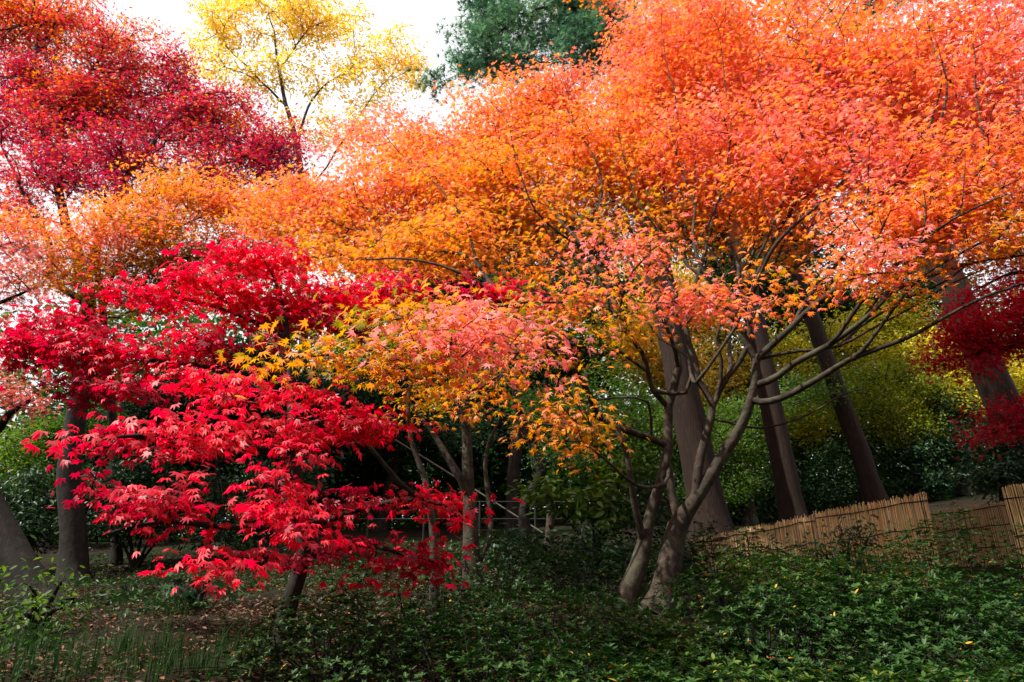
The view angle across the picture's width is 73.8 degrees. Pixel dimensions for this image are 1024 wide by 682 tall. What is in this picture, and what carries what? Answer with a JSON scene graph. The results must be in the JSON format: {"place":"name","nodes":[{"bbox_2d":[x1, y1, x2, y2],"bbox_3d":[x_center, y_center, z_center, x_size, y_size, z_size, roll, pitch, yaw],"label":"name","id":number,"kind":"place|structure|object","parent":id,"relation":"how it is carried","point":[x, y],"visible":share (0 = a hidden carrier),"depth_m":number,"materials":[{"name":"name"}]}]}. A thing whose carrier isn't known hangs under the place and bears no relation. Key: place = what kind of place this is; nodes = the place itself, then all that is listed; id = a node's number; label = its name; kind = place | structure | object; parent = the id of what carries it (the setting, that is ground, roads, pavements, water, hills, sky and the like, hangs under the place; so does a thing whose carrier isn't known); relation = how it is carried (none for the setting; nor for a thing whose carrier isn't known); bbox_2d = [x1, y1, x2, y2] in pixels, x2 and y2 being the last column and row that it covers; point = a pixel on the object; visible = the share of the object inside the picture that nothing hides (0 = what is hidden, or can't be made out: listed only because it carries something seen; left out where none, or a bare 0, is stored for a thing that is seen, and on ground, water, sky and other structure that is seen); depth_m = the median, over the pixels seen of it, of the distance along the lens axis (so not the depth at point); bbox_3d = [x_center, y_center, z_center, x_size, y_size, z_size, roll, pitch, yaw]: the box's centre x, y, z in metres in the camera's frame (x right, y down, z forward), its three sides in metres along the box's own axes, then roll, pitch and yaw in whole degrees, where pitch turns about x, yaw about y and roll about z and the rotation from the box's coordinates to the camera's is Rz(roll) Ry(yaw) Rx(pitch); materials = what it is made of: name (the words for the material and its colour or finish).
{"place":"outdoors","nodes":[
{"label":"outdoors","id":0,"kind":"place"},
{"bbox_2d":[0,487,1023,681],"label":"ground","id":1,"kind":"structure","parent":0,"point":[415,534],"depth_m":5.76,"materials":[{"name":"green plant"}]},
{"bbox_2d":[0,209,75,612],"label":"maple tree","id":2,"kind":"object","parent":1,"relation":"on","point":[15,547],"visible":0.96,"depth_m":6.25,"materials":[{"name":"pink plant"}]},
{"bbox_2d":[0,604,80,657],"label":"grass clump","id":3,"kind":"object","parent":1,"relation":"on","point":[41,641],"visible":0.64,"depth_m":3.60,"materials":[{"name":"green plant"}]},
{"bbox_2d":[0,454,89,559],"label":"evergreen shrub","id":4,"kind":"object","parent":1,"relation":"on","point":[31,514],"visible":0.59,"depth_m":9.36,"materials":[{"name":"green plant"}]},
{"bbox_2d":[0,535,153,655],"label":"evergreen shrub","id":5,"kind":"object","parent":1,"relation":"on","point":[36,604],"visible":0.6,"depth_m":4.15,"materials":[{"name":"green plant"}]},
{"bbox_2d":[0,612,156,681],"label":"grass clump","id":6,"kind":"object","parent":1,"relation":"on","point":[15,661],"visible":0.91,"depth_m":3.09,"materials":[{"name":"green plant"}]},
{"bbox_2d":[0,404,164,548],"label":"evergreen tree","id":7,"kind":"object","parent":1,"relation":"on","point":[5,451],"visible":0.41,"depth_m":11.98,"materials":[{"name":"green plant"}]},
{"bbox_2d":[92,578,148,606],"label":"grass clump","id":8,"kind":"object","parent":1,"relation":"on","point":[122,600],"visible":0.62,"depth_m":5.81,"materials":[{"name":"green plant"}]},
{"bbox_2d":[1,393,261,541],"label":"evergreen tree","id":9,"kind":"object","parent":1,"relation":"on","point":[187,464],"visible":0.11,"depth_m":13.61,"materials":[{"name":"green plant"}]},
{"bbox_2d":[96,594,201,659],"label":"grass clump","id":10,"kind":"object","parent":1,"relation":"on","point":[129,644],"visible":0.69,"depth_m":3.57,"materials":[{"name":"green plant"}]},
{"bbox_2d":[54,440,256,569],"bbox_3d":[-5.002,2.296,9.576,2.728,1.836,1.776,0,-22,0],"label":"evergreen shrub","id":11,"kind":"object","parent":1,"relation":"on","point":[127,477],"visible":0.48,"depth_m":9.49,"materials":[{"name":"green plant"}]},
{"bbox_2d":[0,0,325,585],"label":"maple tree","id":12,"kind":"object","parent":1,"relation":"on","point":[58,113],"visible":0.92,"depth_m":12.87,"materials":[{"name":"red plant"}]},
{"bbox_2d":[0,150,325,565],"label":"maple tree","id":13,"kind":"object","parent":1,"relation":"on","point":[155,227],"visible":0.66,"depth_m":9.45,"materials":[{"name":"orange plant"}]},
{"bbox_2d":[113,623,225,681],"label":"grass clump","id":14,"kind":"object","parent":1,"relation":"on","point":[158,671],"visible":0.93,"depth_m":3.02,"materials":[{"name":"green plant"}]},
{"bbox_2d":[148,586,199,616],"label":"grass clump","id":15,"kind":"object","parent":1,"relation":"on","point":[169,604],"visible":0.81,"depth_m":5.02,"materials":[{"name":"green plant"}]},
{"bbox_2d":[136,565,247,611],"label":"broad leaved plant","id":16,"kind":"object","parent":1,"relation":"on","point":[195,593],"visible":0.66,"depth_m":5.21,"materials":[{"name":"green plant"}]},
{"bbox_2d":[154,624,239,669],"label":"grass clump","id":17,"kind":"object","parent":1,"relation":"on","point":[181,649],"visible":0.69,"depth_m":3.26,"materials":[{"name":"green plant"}]},
{"bbox_2d":[63,326,384,540],"bbox_3d":[-5.564,1.766,13.348,6.247,4.266,2.716,0,-22,0],"label":"evergreen tree","id":18,"kind":"object","parent":1,"relation":"on","point":[137,412],"visible":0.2,"depth_m":13.11,"materials":[{"name":"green plant"}]},
{"bbox_2d":[207,606,285,660],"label":"grass clump","id":19,"kind":"object","parent":1,"relation":"on","point":[225,645],"visible":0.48,"depth_m":3.55,"materials":[{"name":"green plant"}]},
{"bbox_2d":[163,449,346,564],"bbox_3d":[-3.431,2.248,9.399,2.316,1.751,1.605,0,-22,0],"label":"evergreen shrub","id":20,"kind":"object","parent":1,"relation":"on","point":[306,477],"visible":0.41,"depth_m":9.38,"materials":[{"name":"green plant"}]},
{"bbox_2d":[0,225,585,657],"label":"maple tree","id":21,"kind":"object","parent":1,"relation":"on","point":[68,347],"visible":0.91,"depth_m":3.77,"materials":[{"name":"red plant"}]},
{"bbox_2d":[171,0,436,373],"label":"oak tree","id":22,"kind":"object","parent":1,"relation":"on","point":[293,8],"visible":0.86,"depth_m":25.74,"materials":[{"name":"yellow plant"}]},
{"bbox_2d":[0,547,613,681],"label":"fallen leaves","id":23,"kind":"object","parent":1,"relation":"on","point":[194,629],"visible":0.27,"depth_m":4.65,"materials":[{"name":"brown plant"}]},
{"bbox_2d":[228,607,415,681],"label":"azalea bush","id":24,"kind":"object","parent":1,"relation":"on","point":[332,668],"visible":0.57,"depth_m":3.36,"materials":[{"name":"green plant"}]},
{"bbox_2d":[304,558,364,585],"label":"grass clump","id":25,"kind":"object","parent":1,"relation":"on","point":[317,570],"visible":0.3,"depth_m":6.99,"materials":[{"name":"green plant"}]},
{"bbox_2d":[0,531,683,681],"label":"ground cover","id":26,"kind":"object","parent":1,"relation":"on","point":[121,594],"visible":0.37,"depth_m":5.73,"materials":[{"name":"green plant"}]},
{"bbox_2d":[240,370,460,531],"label":"evergreen tree","id":27,"kind":"object","parent":1,"relation":"on","point":[370,476],"visible":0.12,"depth_m":15.32,"materials":[{"name":"green plant"}]},
{"bbox_2d":[206,587,508,681],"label":"azalea bush","id":28,"kind":"object","parent":1,"relation":"on","point":[257,642],"visible":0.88,"depth_m":2.97,"materials":[{"name":"green plant"}]},
{"bbox_2d":[353,547,403,568],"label":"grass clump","id":29,"kind":"object","parent":1,"relation":"on","point":[372,560],"visible":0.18,"depth_m":8.09,"materials":[{"name":"green plant"}]},
{"bbox_2d":[350,366,457,622],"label":"slender tree","id":30,"kind":"object","parent":1,"relation":"on","point":[405,487],"visible":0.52,"depth_m":5.27,"materials":[{"name":"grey plant"}]},
{"bbox_2d":[301,553,537,664],"bbox_3d":[-0.569,1.627,4.230,1.468,0.635,1.220,0,-22,0],"label":"azalea bush","id":31,"kind":"object","parent":1,"relation":"on","point":[444,595],"visible":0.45,"depth_m":4.11,"materials":[{"name":"green plant"}]},
{"bbox_2d":[373,333,524,591],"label":"slender tree","id":32,"kind":"object","parent":1,"relation":"on","point":[465,478],"visible":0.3,"depth_m":6.52,"materials":[{"name":"brown plant"}]},
{"bbox_2d":[358,501,564,541],"bbox_3d":[-0.821,2.989,11.195,3.402,0.727,0.036,0,-22,0],"label":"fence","id":33,"kind":"object","parent":1,"relation":"on","point":[423,531],"visible":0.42,"depth_m":11.21,"materials":[{"name":"brown wood"}]},
{"bbox_2d":[395,439,542,532],"bbox_3d":[-0.683,2.499,11.587,2.910,1.854,0.028,-5,-23,12],"label":"bamboo pole","id":34,"kind":"object","parent":1,"relation":"on","point":[540,531],"visible":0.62,"depth_m":11.55,"materials":[{"name":"brown wood"}]},
{"bbox_2d":[333,599,606,681],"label":"azalea bush","id":35,"kind":"object","parent":1,"relation":"on","point":[486,658],"visible":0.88,"depth_m":2.88,"materials":[{"name":"green plant"}]},
{"bbox_2d":[314,236,647,530],"bbox_3d":[-0.781,0.781,15.353,8.440,6.917,2.665,0,-22,0],"label":"tree","id":36,"kind":"object","parent":1,"relation":"on","point":[395,458],"visible":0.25,"depth_m":14.91,"materials":[{"name":"orange plant"}]},
{"bbox_2d":[357,192,637,524],"bbox_3d":[-0.564,0.094,18.250,8.643,9.534,3.486,0,-22,0],"label":"tree","id":37,"kind":"object","parent":1,"relation":"on","point":[465,286],"visible":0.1,"depth_m":18.78,"materials":[{"name":"orange plant"}]},
{"bbox_2d":[411,527,592,603],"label":"azalea bush","id":38,"kind":"object","parent":1,"relation":"on","point":[534,560],"visible":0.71,"depth_m":6.21,"materials":[{"name":"green plant"}]},
{"bbox_2d":[0,237,1023,543],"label":"wood","id":39,"kind":"object","parent":1,"relation":"on","point":[362,525],"visible":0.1,"depth_m":17.44,"materials":[{"name":"green plant"}]},
{"bbox_2d":[405,265,619,533],"bbox_3d":[0.097,1.031,13.667,4.669,5.610,2.086,0,-22,0],"label":"slender tree","id":40,"kind":"object","parent":1,"relation":"on","point":[513,468],"visible":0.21,"depth_m":13.13,"materials":[{"name":"orange plant"}]},
{"bbox_2d":[407,321,641,524],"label":"evergreen tree","id":41,"kind":"object","parent":1,"relation":"on","point":[499,481],"visible":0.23,"depth_m":16.57,"materials":[{"name":"green plant"}]},
{"bbox_2d":[372,577,699,681],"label":"azalea bush","id":42,"kind":"object","parent":1,"relation":"on","point":[505,606],"visible":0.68,"depth_m":4.15,"materials":[{"name":"green plant"}]},
{"bbox_2d":[447,513,634,579],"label":"evergreen shrub","id":43,"kind":"object","parent":1,"relation":"on","point":[571,544],"visible":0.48,"depth_m":7.40,"materials":[{"name":"green plant"}]},
{"bbox_2d":[463,345,621,549],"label":"slender tree","id":44,"kind":"object","parent":1,"relation":"on","point":[523,520],"visible":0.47,"depth_m":9.64,"materials":[{"name":"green plant"}]},
{"bbox_2d":[405,0,739,543],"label":"cedar tree","id":45,"kind":"object","parent":1,"relation":"on","point":[573,23],"visible":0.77,"depth_m":15.69,"materials":[{"name":"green plant"}]},
{"bbox_2d":[508,545,647,597],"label":"azalea bush","id":46,"kind":"object","parent":1,"relation":"on","point":[597,572],"visible":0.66,"depth_m":6.49,"materials":[{"name":"green plant"}]},
{"bbox_2d":[443,620,716,681],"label":"azalea bush","id":47,"kind":"object","parent":1,"relation":"on","point":[608,660],"visible":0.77,"depth_m":2.86,"materials":[{"name":"green plant"}]},
{"bbox_2d":[511,354,652,548],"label":"slender tree","id":48,"kind":"object","parent":1,"relation":"on","point":[549,521],"visible":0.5,"depth_m":10.31,"materials":[{"name":"orange plant"}]},
{"bbox_2d":[505,450,659,563],"bbox_3d":[0.939,2.062,8.472,2.066,1.504,1.308,0,-22,0],"label":"evergreen shrub","id":49,"kind":"object","parent":1,"relation":"on","point":[603,494],"visible":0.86,"depth_m":8.37,"materials":[{"name":"green plant"}]},
{"bbox_2d":[499,375,679,527],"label":"green maple","id":50,"kind":"object","parent":1,"relation":"on","point":[617,446],"visible":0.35,"depth_m":14.08,"materials":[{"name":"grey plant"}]},
{"bbox_2d":[200,0,1023,615],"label":"maple tree","id":51,"kind":"object","parent":1,"relation":"on","point":[814,116],"visible":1,"depth_m":6.48,"materials":[{"name":"orange plant"}]},
{"bbox_2d":[582,454,721,581],"bbox_3d":[1.545,2.171,8.476,2.140,1.884,1.817,11,-25,-26],"label":"evergreen shrub","id":52,"kind":"object","parent":1,"relation":"on","point":[648,492],"visible":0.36,"depth_m":8.33,"materials":[{"name":"green plant"}]},
{"bbox_2d":[518,621,826,681],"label":"azalea bush","id":53,"kind":"object","parent":1,"relation":"on","point":[621,630],"visible":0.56,"depth_m":3.95,"materials":[{"name":"green plant"}]},
{"bbox_2d":[574,242,786,518],"bbox_3d":[3.974,0.855,16.930,5.458,7.123,3.139,0,-22,0],"label":"tree","id":54,"kind":"object","parent":1,"relation":"on","point":[709,378],"visible":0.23,"depth_m":16.80,"materials":[{"name":"yellow plant"}]},
{"bbox_2d":[576,637,798,681],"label":"azalea bush","id":55,"kind":"object","parent":1,"relation":"on","point":[734,667],"visible":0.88,"depth_m":2.71,"materials":[{"name":"green plant"}]},
{"bbox_2d":[688,527,752,582],"bbox_3d":[2.546,2.764,8.277,0.793,0.947,0.080,-13,-25,29],"label":"reed panel","id":56,"kind":"object","parent":1,"relation":"on","point":[736,535],"visible":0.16,"depth_m":8.31,"materials":[{"name":"wood"}]},
{"bbox_2d":[634,0,809,532],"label":"cedar tree","id":57,"kind":"object","parent":1,"relation":"on","point":[789,499],"visible":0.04,"depth_m":12.16,"materials":[{"name":"brown plant"}]},
{"bbox_2d":[637,519,813,625],"bbox_3d":[1.855,2.025,6.072,1.593,0.947,1.556,0,-22,0],"label":"azalea bush","id":58,"kind":"object","parent":1,"relation":"on","point":[702,545],"visible":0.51,"depth_m":6.01,"materials":[{"name":"green plant"}]},
{"bbox_2d":[621,164,864,509],"bbox_3d":[6.378,-0.492,18.528,7.369,10.150,3.248,0,-22,0],"label":"evergreen tree","id":59,"kind":"object","parent":1,"relation":"on","point":[715,266],"visible":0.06,"depth_m":19.01,"materials":[{"name":"green plant"}]},
{"bbox_2d":[626,359,885,524],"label":"green maple","id":60,"kind":"object","parent":1,"relation":"on","point":[743,447],"visible":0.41,"depth_m":13.49,"materials":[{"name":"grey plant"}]},
{"bbox_2d":[710,154,817,494],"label":"cedar tree","id":61,"kind":"object","parent":1,"relation":"on","point":[799,452],"depth_m":22.05,"materials":[{"name":"brown plant"}]},
{"bbox_2d":[726,460,816,525],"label":"evergreen shrub","id":62,"kind":"object","parent":1,"relation":"on","point":[763,506],"visible":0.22,"depth_m":13.79,"materials":[{"name":"green plant"}]},
{"bbox_2d":[624,549,943,681],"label":"azalea bush","id":63,"kind":"object","parent":1,"relation":"on","point":[752,588],"visible":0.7,"depth_m":3.96,"materials":[{"name":"green plant"}]},
{"bbox_2d":[747,511,825,587],"bbox_3d":[3.163,2.586,7.869,0.764,1.176,0.081,-9,-24,21],"label":"reed panel","id":64,"kind":"object","parent":1,"relation":"on","point":[811,525],"visible":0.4,"depth_m":7.94,"materials":[{"name":"wood"}]},
{"bbox_2d":[683,648,916,681],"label":"azalea bush","id":65,"kind":"object","parent":1,"relation":"on","point":[826,672],"visible":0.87,"depth_m":2.70,"materials":[{"name":"green plant"}]},
{"bbox_2d":[705,544,902,635],"bbox_3d":[2.437,2.094,5.811,1.521,0.764,1.575,0,-22,0],"label":"azalea bush","id":66,"kind":"object","parent":1,"relation":"on","point":[794,565],"visible":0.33,"depth_m":5.74,"materials":[{"name":"green plant"}]},
{"bbox_2d":[729,9,894,512],"bbox_3d":[5.484,-2.517,15.596,3.588,12.829,2.442,11,-24,-25],"label":"cedar tree","id":67,"kind":"object","parent":1,"relation":"on","point":[871,485],"visible":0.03,"depth_m":13.62,"materials":[{"name":"brown plant"}]},
{"bbox_2d":[738,511,902,595],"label":"evergreen shrub","id":68,"kind":"object","parent":1,"relation":"on","point":[849,539],"visible":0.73,"depth_m":7.00,"materials":[{"name":"green plant"}]},
{"bbox_2d":[795,423,892,516],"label":"evergreen shrub","id":69,"kind":"object","parent":1,"relation":"on","point":[825,495],"visible":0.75,"depth_m":14.10,"materials":[{"name":"green plant"}]},
{"bbox_2d":[740,280,948,504],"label":"tree","id":70,"kind":"object","parent":1,"relation":"on","point":[858,344],"visible":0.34,"depth_m":16.18,"materials":[{"name":"green plant"}]},
{"bbox_2d":[719,239,998,495],"bbox_3d":[9.321,0.404,17.060,7.522,7.041,3.038,0,-22,0],"label":"evergreen tree","id":71,"kind":"object","parent":1,"relation":"on","point":[781,281],"visible":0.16,"depth_m":17.39,"materials":[{"name":"green plant"}]},
{"bbox_2d":[721,549,1023,681],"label":"azalea bush","id":72,"kind":"object","parent":1,"relation":"on","point":[935,648],"visible":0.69,"depth_m":3.79,"materials":[{"name":"green plant"}]},
{"bbox_2d":[815,492,942,589],"bbox_3d":[3.964,2.337,7.369,1.140,1.310,0.093,-13,-25,29],"label":"reed panel","id":73,"kind":"object","parent":1,"relation":"on","point":[882,524],"visible":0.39,"depth_m":7.42,"materials":[{"name":"wood"}]},
{"bbox_2d":[787,349,976,503],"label":"green maple","id":74,"kind":"object","parent":1,"relation":"on","point":[890,414],"visible":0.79,"depth_m":14.44,"materials":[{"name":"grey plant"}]},
{"bbox_2d":[793,538,1021,647],"bbox_3d":[3.096,2.013,5.502,1.628,0.810,1.511,17,-27,-35],"label":"azalea bush","id":75,"kind":"object","parent":1,"relation":"on","point":[872,572],"visible":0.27,"depth_m":5.44,"materials":[{"name":"green plant"}]},
{"bbox_2d":[809,0,1023,498],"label":"cedar tree","id":76,"kind":"object","parent":1,"relation":"on","point":[997,387],"visible":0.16,"depth_m":10.64,"materials":[{"name":"brown plant"}]},
{"bbox_2d":[833,563,1023,681],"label":"azalea bush","id":77,"kind":"object","parent":1,"relation":"on","point":[1012,605],"visible":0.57,"depth_m":3.87,"materials":[{"name":"green plant"}]},
{"bbox_2d":[847,646,1023,681],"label":"azalea bush","id":78,"kind":"object","parent":1,"relation":"on","point":[892,671],"visible":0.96,"depth_m":2.69,"materials":[{"name":"green plant"}]},
{"bbox_2d":[873,380,998,501],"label":"evergreen shrub","id":79,"kind":"object","parent":1,"relation":"on","point":[934,485],"visible":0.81,"depth_m":13.88,"materials":[{"name":"green plant"}]},
{"bbox_2d":[863,317,1023,495],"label":"tree","id":80,"kind":"object","parent":1,"relation":"on","point":[1019,374],"visible":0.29,"depth_m":14.98,"materials":[{"name":"yellow plant"}]},
{"bbox_2d":[865,496,1023,651],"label":"azalea bush","id":81,"kind":"object","parent":1,"relation":"on","point":[970,561],"visible":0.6,"depth_m":5.42,"materials":[{"name":"green plant"}]},
{"bbox_2d":[901,214,1023,461],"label":"maple tree","id":82,"kind":"object","parent":1,"relation":"on","point":[971,333],"visible":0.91,"depth_m":6.99,"materials":[{"name":"red plant"}]},
{"bbox_2d":[930,499,1023,567],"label":"reed panel","id":83,"kind":"object","parent":1,"relation":"on","point":[983,521],"visible":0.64,"depth_m":7.89,"materials":[{"name":"wood"}]},
{"bbox_2d":[931,645,1023,681],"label":"azalea bush","id":84,"kind":"object","parent":1,"relation":"on","point":[1018,666],"visible":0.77,"depth_m":2.95,"materials":[{"name":"green plant"}]},
{"bbox_2d":[943,551,1023,650],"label":"azalea bush","id":85,"kind":"object","parent":1,"relation":"on","point":[1017,573],"visible":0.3,"depth_m":5.24,"materials":[{"name":"green plant"}]},
{"bbox_2d":[945,414,1023,510],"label":"evergreen shrub","id":86,"kind":"object","parent":1,"relation":"on","point":[1007,464],"visible":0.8,"depth_m":9.72,"materials":[{"name":"green plant"}]},
{"bbox_2d":[1002,483,1023,570],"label":"reed panel","id":87,"kind":"object","parent":1,"relation":"on","point":[1012,519],"visible":0.84,"depth_m":6.83,"materials":[{"name":"wood"}]},
{"bbox_2d":[0,0,1023,534],"label":"sky","id":88,"kind":"structure","parent":0,"point":[423,15],"materials":[{"name":"white"}]}
]}

